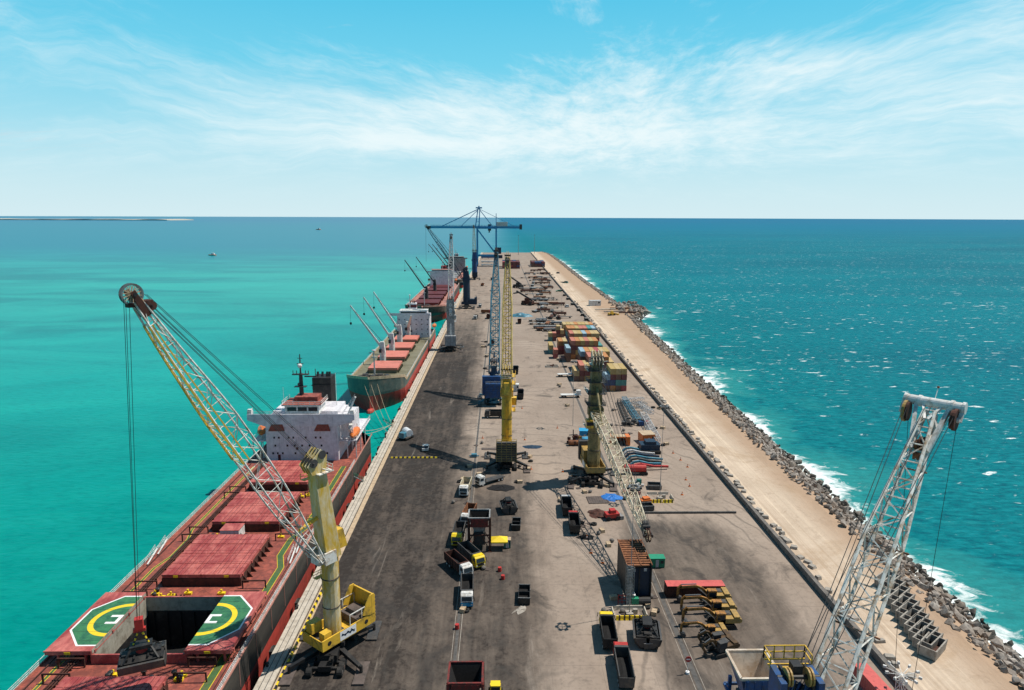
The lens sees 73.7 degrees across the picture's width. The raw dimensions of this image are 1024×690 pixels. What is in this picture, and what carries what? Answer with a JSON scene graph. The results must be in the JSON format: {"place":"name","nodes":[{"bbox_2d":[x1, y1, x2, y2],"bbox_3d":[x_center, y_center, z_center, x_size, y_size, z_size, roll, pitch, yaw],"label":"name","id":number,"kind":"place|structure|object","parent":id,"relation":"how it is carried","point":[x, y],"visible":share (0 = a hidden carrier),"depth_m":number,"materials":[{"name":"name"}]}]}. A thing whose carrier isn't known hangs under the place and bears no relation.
{"place":"outdoors","nodes":[
{"label":"outdoors","id":0,"kind":"place"},
{"bbox_2d":[0,218,193,219],"bbox_3d":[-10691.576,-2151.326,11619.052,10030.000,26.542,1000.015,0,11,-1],"label":"coast","id":1,"kind":"structure","parent":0,"point":[90,219],"depth_m":11198.30},
{"bbox_2d":[0,216,1023,689],"bbox_3d":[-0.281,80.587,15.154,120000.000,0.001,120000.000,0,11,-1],"label":"sea","id":2,"kind":"structure","parent":0,"point":[818,348],"depth_m":435.59,"materials":[{"name":"liquid"}]},
{"bbox_2d":[8,354,371,689],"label":"bulk carrier","id":3,"kind":"object","parent":2,"relation":"on","point":[225,572],"visible":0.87,"depth_m":136.81,"materials":[{"name":"red metal"}]},
{"bbox_2d":[346,292,435,413],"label":"bulk carrier","id":4,"kind":"object","parent":2,"relation":"on","point":[391,365],"visible":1,"depth_m":339.50,"materials":[{"name":"green metal"}]},
{"bbox_2d":[404,257,459,321],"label":"bulk carrier","id":5,"kind":"object","parent":2,"relation":"on","point":[432,296],"visible":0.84,"depth_m":612.92,"materials":[{"name":"red metal"}]},
{"bbox_2d":[428,243,467,288],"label":"bulk carrier","id":6,"kind":"object","parent":2,"relation":"on","point":[461,259],"visible":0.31,"depth_m":872.18,"materials":[{"name":"grey paint"}]},
{"bbox_2d":[0,0,1023,219],"label":"sky","id":7,"kind":"structure","parent":0,"point":[758,109],"materials":[{"name":"blue"}]},
{"bbox_2d":[271,252,897,689],"bbox_3d":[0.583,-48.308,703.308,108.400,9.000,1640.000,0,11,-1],"label":"quay apron","id":8,"kind":"object","parent":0,"point":[403,572],"visible":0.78,"depth_m":161.30,"materials":[{"name":"concrete"}]},
{"bbox_2d":[118,283,381,685],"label":"mobile harbour crane","id":9,"kind":"object","parent":8,"relation":"on","point":[331,631],"visible":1,"depth_m":116.58,"materials":[{"name":"metal"}]},
{"bbox_2d":[117,615,166,676],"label":"grab bucket","id":10,"kind":"object","parent":9,"relation":"hanging from","point":[145,654],"visible":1,"depth_m":99.33,"materials":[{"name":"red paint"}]},
{"bbox_2d":[253,252,482,689],"bbox_3d":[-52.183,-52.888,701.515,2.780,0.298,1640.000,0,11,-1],"label":"quay edge beam","id":11,"kind":"structure","parent":8,"relation":"on","point":[415,384],"depth_m":150.11,"materials":[{"name":"concrete"}]},
{"bbox_2d":[258,303,455,689],"bbox_3d":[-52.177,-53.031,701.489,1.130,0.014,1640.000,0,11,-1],"label":"rail slot","id":12,"kind":"object","parent":11,"relation":"on","point":[320,567],"visible":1,"depth_m":145.85,"materials":[{"name":"metal"}]},
{"bbox_2d":[272,253,482,689],"bbox_3d":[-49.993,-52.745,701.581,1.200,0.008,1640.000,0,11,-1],"label":"kerb strip","id":13,"kind":"object","parent":8,"relation":"on","point":[357,516],"visible":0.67,"depth_m":197.81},
{"bbox_2d":[273,589,321,689],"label":"striped kerb","id":14,"kind":"structure","parent":13,"relation":"on","point":[297,641],"depth_m":126.19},
{"bbox_2d":[397,427,414,440],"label":"mixer truck","id":15,"kind":"object","parent":8,"relation":"on","point":[406,433],"visible":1,"depth_m":242.33,"materials":[{"name":"metal"}]},
{"bbox_2d":[438,232,463,351],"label":"mobile harbour crane","id":16,"kind":"object","parent":8,"relation":"on","point":[450,340],"visible":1,"depth_m":402.34,"materials":[{"name":"metal"}]},
{"bbox_2d":[425,224,476,309],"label":"mobile harbour crane","id":17,"kind":"object","parent":8,"relation":"on","point":[467,301],"visible":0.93,"depth_m":584.97,"materials":[{"name":"blue metal"}]},
{"bbox_2d":[444,549,472,577],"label":"dump truck","id":18,"kind":"object","parent":8,"relation":"on","point":[455,559],"visible":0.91,"depth_m":152.39,"materials":[{"name":"white paint"}]},
{"bbox_2d":[451,520,465,545],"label":"dump truck","id":19,"kind":"object","parent":8,"relation":"on","point":[458,531],"visible":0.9,"depth_m":165.03,"materials":[{"name":"yellow metal"}]},
{"bbox_2d":[459,476,471,495],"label":"dump truck","id":20,"kind":"object","parent":8,"relation":"on","point":[465,486],"visible":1,"depth_m":193.97,"materials":[{"name":"white paint"}]},
{"bbox_2d":[446,661,484,689],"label":"coal hopper","id":21,"kind":"object","parent":8,"relation":"on","point":[465,675],"visible":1,"depth_m":110.77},
{"bbox_2d":[459,573,474,607],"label":"dump truck","id":22,"kind":"object","parent":8,"relation":"on","point":[467,597],"visible":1,"depth_m":139.44,"materials":[{"name":"white paint"}]},
{"bbox_2d":[459,502,476,525],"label":"dump truck","id":23,"kind":"object","parent":8,"relation":"on","point":[464,516],"visible":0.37,"depth_m":178.91,"materials":[{"name":"white paint"}]},
{"bbox_2d":[457,540,486,568],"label":"dump truck","id":24,"kind":"object","parent":8,"relation":"on","point":[471,553],"visible":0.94,"depth_m":155.44,"materials":[{"name":"yellow metal"}]},
{"bbox_2d":[427,206,521,265],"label":"gantry crane","id":25,"kind":"object","parent":8,"relation":"on","point":[504,225],"visible":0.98,"depth_m":1078.20,"materials":[{"name":"blue metal"}]},
{"bbox_2d":[470,224,480,279],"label":"mobile harbour crane","id":26,"kind":"object","parent":8,"relation":"on","point":[474,259],"visible":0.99,"depth_m":854.97,"materials":[{"name":"blue metal"}]},
{"bbox_2d":[467,509,491,551],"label":"coal hopper","id":27,"kind":"object","parent":8,"relation":"on","point":[478,520],"visible":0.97,"depth_m":161.78,"materials":[{"name":"red paint"}]},
{"bbox_2d":[474,474,504,486],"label":"flatbed truck","id":28,"kind":"object","parent":8,"relation":"on","point":[481,480],"visible":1,"depth_m":201.14,"materials":[{"name":"white paint"}]},
{"bbox_2d":[477,248,501,406],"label":"mobile harbour crane","id":29,"kind":"object","parent":8,"relation":"on","point":[492,392],"visible":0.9,"depth_m":295.29,"materials":[{"name":"metal"}]},
{"bbox_2d":[482,375,502,403],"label":"blue cab box","id":30,"kind":"object","parent":29,"relation":"attached to","point":[485,378],"visible":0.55,"depth_m":286.76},
{"bbox_2d":[484,409,501,417],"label":"dump truck","id":31,"kind":"object","parent":8,"relation":"on","point":[488,413],"visible":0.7,"depth_m":268.12,"materials":[{"name":"grey metal"}]},
{"bbox_2d":[488,680,502,689],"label":"skid loader","id":32,"kind":"object","parent":8,"relation":"on","point":[495,684],"visible":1,"depth_m":112.44,"materials":[{"name":"yellow metal"}]},
{"bbox_2d":[491,536,507,543],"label":"canopy","id":33,"kind":"object","parent":8,"relation":"on","point":[498,539],"visible":0.93,"depth_m":162.04,"materials":[{"name":"metal"}]},
{"bbox_2d":[487,484,514,491],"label":"coal heap","id":34,"kind":"object","parent":8,"relation":"on","point":[504,487],"visible":1,"depth_m":198.93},
{"bbox_2d":[484,251,529,472],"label":"mobile harbour crane","id":35,"kind":"object","parent":8,"relation":"on","point":[506,453],"visible":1,"depth_m":216.01,"materials":[{"name":"metal"}]},
{"bbox_2d":[499,496,517,514],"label":"grab bucket","id":36,"kind":"object","parent":8,"relation":"on","point":[508,505],"visible":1,"depth_m":182.06,"materials":[{"name":"black metal"}]},
{"bbox_2d":[511,517,520,529],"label":"steel bin","id":37,"kind":"object","parent":8,"relation":"on","point":[516,523],"visible":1,"depth_m":174.36,"materials":[{"name":"metal"}]},
{"bbox_2d":[513,290,533,305],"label":"reach stacker","id":38,"kind":"object","parent":8,"relation":"on","point":[527,301],"visible":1,"depth_m":611.58,"materials":[{"name":"metal"}]},
{"bbox_2d":[518,584,530,604],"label":"steel bin","id":39,"kind":"object","parent":8,"relation":"on","point":[524,594],"visible":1,"depth_m":141.63,"materials":[{"name":"metal"}]},
{"bbox_2d":[561,495,572,515],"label":"dump truck","id":40,"kind":"object","parent":8,"relation":"on","point":[566,503],"visible":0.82,"depth_m":184.33,"materials":[{"name":"black metal"}]},
{"bbox_2d":[560,389,580,397],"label":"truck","id":41,"kind":"object","parent":8,"relation":"on","point":[577,393],"visible":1,"depth_m":299.16,"materials":[{"name":"white paint"}]},
{"bbox_2d":[567,510,580,533],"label":"dump truck","id":42,"kind":"object","parent":8,"relation":"on","point":[574,521],"visible":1,"depth_m":173.65,"materials":[{"name":"red paint"}]},
{"bbox_2d":[567,429,581,445],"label":"winch machine","id":43,"kind":"object","parent":8,"relation":"on","point":[573,442],"visible":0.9,"depth_m":237.96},
{"bbox_2d":[567,473,586,482],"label":"dark machinery","id":44,"kind":"object","parent":8,"relation":"on","point":[575,475],"visible":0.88,"depth_m":202.56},
{"bbox_2d":[453,264,702,689],"bbox_3d":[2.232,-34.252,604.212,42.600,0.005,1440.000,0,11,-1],"label":"rail trench","id":45,"kind":"object","parent":8,"relation":"on","point":[682,646],"visible":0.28,"depth_m":147.07,"materials":[{"name":"concrete"}]},
{"bbox_2d":[451,268,705,689],"bbox_3d":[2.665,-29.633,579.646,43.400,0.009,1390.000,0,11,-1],"label":"trench kerb","id":46,"kind":"structure","parent":8,"relation":"on","point":[627,524],"depth_m":146.47,"materials":[{"name":"concrete"}]},
{"bbox_2d":[579,428,587,439],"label":"site cabin","id":47,"kind":"object","parent":8,"relation":"on","point":[583,431],"visible":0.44,"depth_m":242.59,"materials":[{"name":"metal"}]},
{"bbox_2d":[588,508,604,518],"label":"coal heap","id":48,"kind":"object","parent":8,"relation":"on","point":[596,513],"visible":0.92,"depth_m":181.72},
{"bbox_2d":[586,496,609,503],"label":"timber mat","id":49,"kind":"object","parent":8,"relation":"on","point":[595,499],"visible":1,"depth_m":190.63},
{"bbox_2d":[597,611,617,648],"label":"dump truck","id":50,"kind":"object","parent":8,"relation":"on","point":[607,626],"visible":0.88,"depth_m":128.62,"materials":[{"name":"black metal"}]},
{"bbox_2d":[567,350,652,541],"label":"mobile harbour crane","id":51,"kind":"object","parent":8,"relation":"on","point":[589,457],"visible":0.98,"depth_m":199.08,"materials":[{"name":"metal"}]},
{"bbox_2d":[601,493,622,501],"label":"tarpaulin","id":52,"kind":"object","parent":8,"relation":"on","point":[611,497],"visible":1,"depth_m":192.31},
{"bbox_2d":[603,508,623,520],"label":"loader","id":53,"kind":"object","parent":8,"relation":"on","point":[612,513],"visible":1,"depth_m":178.41,"materials":[{"name":"red paint"}]},
{"bbox_2d":[609,434,630,444],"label":"orange generator","id":54,"kind":"object","parent":8,"relation":"on","point":[627,438],"visible":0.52,"depth_m":237.84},
{"bbox_2d":[611,642,635,688],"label":"dump truck","id":55,"kind":"object","parent":8,"relation":"on","point":[624,665],"visible":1,"depth_m":118.04,"materials":[{"name":"red paint"}]},
{"bbox_2d":[617,399,630,425],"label":"lattice section","id":56,"kind":"object","parent":8,"relation":"on","point":[625,415],"visible":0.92,"depth_m":273.96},
{"bbox_2d":[622,396,640,421],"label":"lattice section","id":57,"kind":"object","parent":8,"relation":"on","point":[633,413],"visible":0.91,"depth_m":276.24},
{"bbox_2d":[625,484,641,614],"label":"light mast","id":58,"kind":"object","parent":8,"relation":"on","point":[635,610],"visible":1,"depth_m":133.86,"materials":[{"name":"metal"}]},
{"bbox_2d":[617,539,652,604],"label":"shed","id":59,"kind":"object","parent":8,"relation":"on","point":[640,571],"visible":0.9,"depth_m":140.80,"materials":[{"name":"grey paint"}]},
{"bbox_2d":[633,568,649,595],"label":"door","id":60,"kind":"structure","parent":59,"relation":"in","point":[644,572],"depth_m":140.30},
{"bbox_2d":[622,417,647,425],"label":"scrap pile","id":61,"kind":"object","parent":8,"relation":"on","point":[640,422],"visible":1,"depth_m":259.81,"materials":[{"name":"red paint"}]},
{"bbox_2d":[623,464,647,475],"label":"tank trailer","id":62,"kind":"object","parent":8,"relation":"on","point":[642,469],"visible":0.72,"depth_m":209.51,"materials":[{"name":"red paint"}]},
{"bbox_2d":[624,449,654,454],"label":"machine arm","id":63,"kind":"object","parent":8,"relation":"on","point":[642,452],"visible":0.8,"depth_m":226.24},
{"bbox_2d":[631,596,650,605],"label":"tank","id":64,"kind":"object","parent":8,"relation":"on","point":[637,600],"visible":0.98,"depth_m":138.66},
{"bbox_2d":[625,452,659,457],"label":"machine arm","id":65,"kind":"object","parent":8,"relation":"on","point":[636,453],"visible":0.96,"depth_m":223.67},
{"bbox_2d":[626,455,662,460],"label":"machine arm","id":66,"kind":"object","parent":8,"relation":"on","point":[645,457],"visible":0.95,"depth_m":221.12},
{"bbox_2d":[628,457,660,463],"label":"machine arm","id":67,"kind":"object","parent":8,"relation":"on","point":[642,459],"visible":0.86,"depth_m":218.65},
{"bbox_2d":[636,402,653,414],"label":"lattice section","id":68,"kind":"object","parent":8,"relation":"on","point":[646,409],"visible":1,"depth_m":272.81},
{"bbox_2d":[631,460,660,464],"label":"machine arm","id":69,"kind":"object","parent":8,"relation":"on","point":[651,463],"visible":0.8,"depth_m":216.48},
{"bbox_2d":[632,615,661,649],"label":"grab bucket","id":70,"kind":"object","parent":8,"relation":"on","point":[644,627],"visible":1,"depth_m":125.96,"materials":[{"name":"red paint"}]},
{"bbox_2d":[638,430,655,440],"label":"site cabin","id":71,"kind":"object","parent":8,"relation":"on","point":[645,434],"visible":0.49,"depth_m":239.69,"materials":[{"name":"orange metal"}]},
{"bbox_2d":[641,502,653,510],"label":"steel bin","id":72,"kind":"object","parent":8,"relation":"on","point":[648,506],"visible":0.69,"depth_m":184.21,"materials":[{"name":"metal"}]},
{"bbox_2d":[637,439,660,453],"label":"crawler crane body","id":73,"kind":"object","parent":8,"relation":"on","point":[646,445],"visible":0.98,"depth_m":228.76,"materials":[{"name":"metal"}]},
{"bbox_2d":[640,411,660,443],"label":"lattice section","id":74,"kind":"object","parent":8,"relation":"on","point":[652,428],"visible":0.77,"depth_m":254.21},
{"bbox_2d":[644,638,657,649],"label":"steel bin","id":75,"kind":"object","parent":8,"relation":"on","point":[647,645],"visible":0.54,"depth_m":124.95,"materials":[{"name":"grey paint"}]},
{"bbox_2d":[635,463,668,467],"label":"machine arm","id":76,"kind":"object","parent":8,"relation":"on","point":[659,466],"visible":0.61,"depth_m":214.10},
{"bbox_2d":[647,481,661,489],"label":"steel bin","id":77,"kind":"object","parent":8,"relation":"on","point":[653,485],"visible":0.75,"depth_m":198.75,"materials":[{"name":"metal"}]},
{"bbox_2d":[648,554,665,567],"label":"site cabin","id":78,"kind":"object","parent":8,"relation":"on","point":[657,560],"visible":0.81,"depth_m":154.27,"materials":[{"name":"green metal"}]},
{"bbox_2d":[657,405,669,499],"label":"light mast","id":79,"kind":"object","parent":8,"relation":"on","point":[663,496],"visible":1,"depth_m":190.34,"materials":[{"name":"metal"}]},
{"bbox_2d":[634,511,735,513],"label":"kerb beam","id":80,"kind":"structure","parent":8,"relation":"on","point":[691,512],"depth_m":182.84,"materials":[{"name":"concrete"}]},
{"bbox_2d":[664,580,724,597],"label":"shipping container","id":81,"kind":"object","parent":8,"relation":"on","point":[670,588],"visible":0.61,"depth_m":142.33,"materials":[{"name":"metal"}]},
{"bbox_2d":[676,583,731,604],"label":"excavator","id":82,"kind":"object","parent":8,"relation":"on","point":[716,593],"visible":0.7,"depth_m":140.10,"materials":[{"name":"metal"}]},
{"bbox_2d":[680,620,727,637],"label":"excavator","id":83,"kind":"object","parent":8,"relation":"on","point":[719,626],"visible":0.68,"depth_m":128.69,"materials":[{"name":"metal"}]},
{"bbox_2d":[680,594,736,615],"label":"excavator","id":84,"kind":"object","parent":8,"relation":"on","point":[720,604],"visible":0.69,"depth_m":136.14,"materials":[{"name":"metal"}]},
{"bbox_2d":[681,605,741,628],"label":"excavator","id":85,"kind":"object","parent":8,"relation":"on","point":[730,618],"visible":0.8,"depth_m":131.96,"materials":[{"name":"metal"}]},
{"bbox_2d":[697,629,731,646],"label":"excavator","id":86,"kind":"object","parent":8,"relation":"on","point":[715,635],"visible":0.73,"depth_m":126.16,"materials":[{"name":"metal"}]},
{"bbox_2d":[701,635,739,658],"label":"excavator","id":87,"kind":"object","parent":8,"relation":"on","point":[719,646],"visible":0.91,"depth_m":123.11,"materials":[{"name":"metal"}]},
{"bbox_2d":[723,649,774,689],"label":"ship hopper","id":88,"kind":"object","parent":8,"relation":"on","point":[750,667],"visible":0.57,"depth_m":85.32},
{"bbox_2d":[763,386,967,689],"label":"mobile harbour crane","id":89,"kind":"object","parent":8,"relation":"on","point":[781,677],"visible":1,"depth_m":76.63,"materials":[{"name":"metal"}]},
{"bbox_2d":[852,663,890,689],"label":"shipping container","id":90,"kind":"object","parent":8,"relation":"on","point":[871,679],"visible":0.76,"depth_m":113.96,"materials":[{"name":"metal"}]},
{"bbox_2d":[883,660,921,689],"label":"lamp frame","id":91,"kind":"object","parent":8,"relation":"on","point":[903,674],"visible":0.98,"depth_m":109.10,"materials":[{"name":"white paint"}]},
{"bbox_2d":[610,374,615,379],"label":"shipping container","id":92,"kind":"object","parent":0,"point":[612,376],"visible":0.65,"depth_m":309.94,"materials":[{"name":"metal"}]},
{"bbox_2d":[606,363,615,373],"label":"shipping container","id":93,"kind":"object","parent":92,"relation":"on","point":[611,368],"visible":1,"depth_m":312.22,"materials":[{"name":"yellow metal"}]},
{"bbox_2d":[616,615,630,620],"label":"barrier block","id":94,"kind":"object","parent":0,"point":[623,617],"depth_m":134.31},
{"bbox_2d":[531,253,912,689],"bbox_3d":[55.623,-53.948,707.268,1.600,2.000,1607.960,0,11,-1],"label":"parapet wall","id":95,"kind":"structure","parent":0,"point":[877,656],"depth_m":170.44,"materials":[{"name":"concrete"}]},
{"bbox_2d":[531,252,1023,689],"bbox_3d":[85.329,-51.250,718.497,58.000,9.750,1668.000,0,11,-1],"label":"breakwater road","id":96,"kind":"structure","parent":0,"point":[817,534],"depth_m":186.08,"materials":[{"name":"concrete"}]},
{"bbox_2d":[588,300,600,305],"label":"site cabin","id":97,"kind":"object","parent":96,"relation":"on","point":[594,303],"visible":1,"depth_m":608.24,"materials":[{"name":"metal"}]},
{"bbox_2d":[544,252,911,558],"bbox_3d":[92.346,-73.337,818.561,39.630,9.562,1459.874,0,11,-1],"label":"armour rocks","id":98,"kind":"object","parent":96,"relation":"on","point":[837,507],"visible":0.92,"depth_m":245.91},
{"bbox_2d":[874,570,900,586],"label":"concrete trough","id":99,"kind":"object","parent":96,"relation":"on","point":[879,575],"visible":0.26,"depth_m":146.91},
{"bbox_2d":[878,575,905,593],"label":"concrete trough","id":100,"kind":"object","parent":96,"relation":"on","point":[903,583],"visible":0.31,"depth_m":144.36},
{"bbox_2d":[883,581,910,599],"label":"concrete trough","id":101,"kind":"object","parent":96,"relation":"on","point":[904,588],"visible":0.43,"depth_m":142.41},
{"bbox_2d":[887,588,915,606],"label":"concrete trough","id":102,"kind":"object","parent":96,"relation":"on","point":[898,592],"visible":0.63,"depth_m":139.65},
{"bbox_2d":[891,594,919,613],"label":"concrete trough","id":103,"kind":"object","parent":96,"relation":"on","point":[903,598],"visible":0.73,"depth_m":137.17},
{"bbox_2d":[895,600,924,620],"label":"concrete trough","id":104,"kind":"object","parent":96,"relation":"on","point":[907,605],"visible":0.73,"depth_m":134.77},
{"bbox_2d":[899,607,929,628],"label":"concrete trough","id":105,"kind":"object","parent":96,"relation":"on","point":[910,612],"visible":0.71,"depth_m":132.10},
{"bbox_2d":[904,613,933,635],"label":"concrete trough","id":106,"kind":"object","parent":96,"relation":"on","point":[907,626],"visible":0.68,"depth_m":129.98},
{"bbox_2d":[908,619,938,642],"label":"concrete trough","id":107,"kind":"object","parent":96,"relation":"on","point":[911,633],"visible":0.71,"depth_m":127.75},
{"bbox_2d":[912,626,943,649],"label":"concrete trough","id":108,"kind":"object","parent":96,"relation":"on","point":[932,645],"visible":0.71,"depth_m":125.56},
{"bbox_2d":[917,631,947,660],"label":"concrete trough","id":109,"kind":"object","parent":96,"relation":"on","point":[936,652],"visible":0.86,"depth_m":123.41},
{"bbox_2d":[959,622,974,636],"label":"armour rock","id":110,"kind":"object","parent":96,"relation":"on","point":[964,626],"visible":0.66,"depth_m":131.38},
{"bbox_2d":[990,638,1004,651],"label":"armour rock","id":111,"kind":"object","parent":96,"relation":"on","point":[997,642],"visible":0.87,"depth_m":129.46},
{"bbox_2d":[995,651,1004,659],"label":"armour rock","id":112,"kind":"object","parent":96,"relation":"on","point":[999,655],"visible":1,"depth_m":122.31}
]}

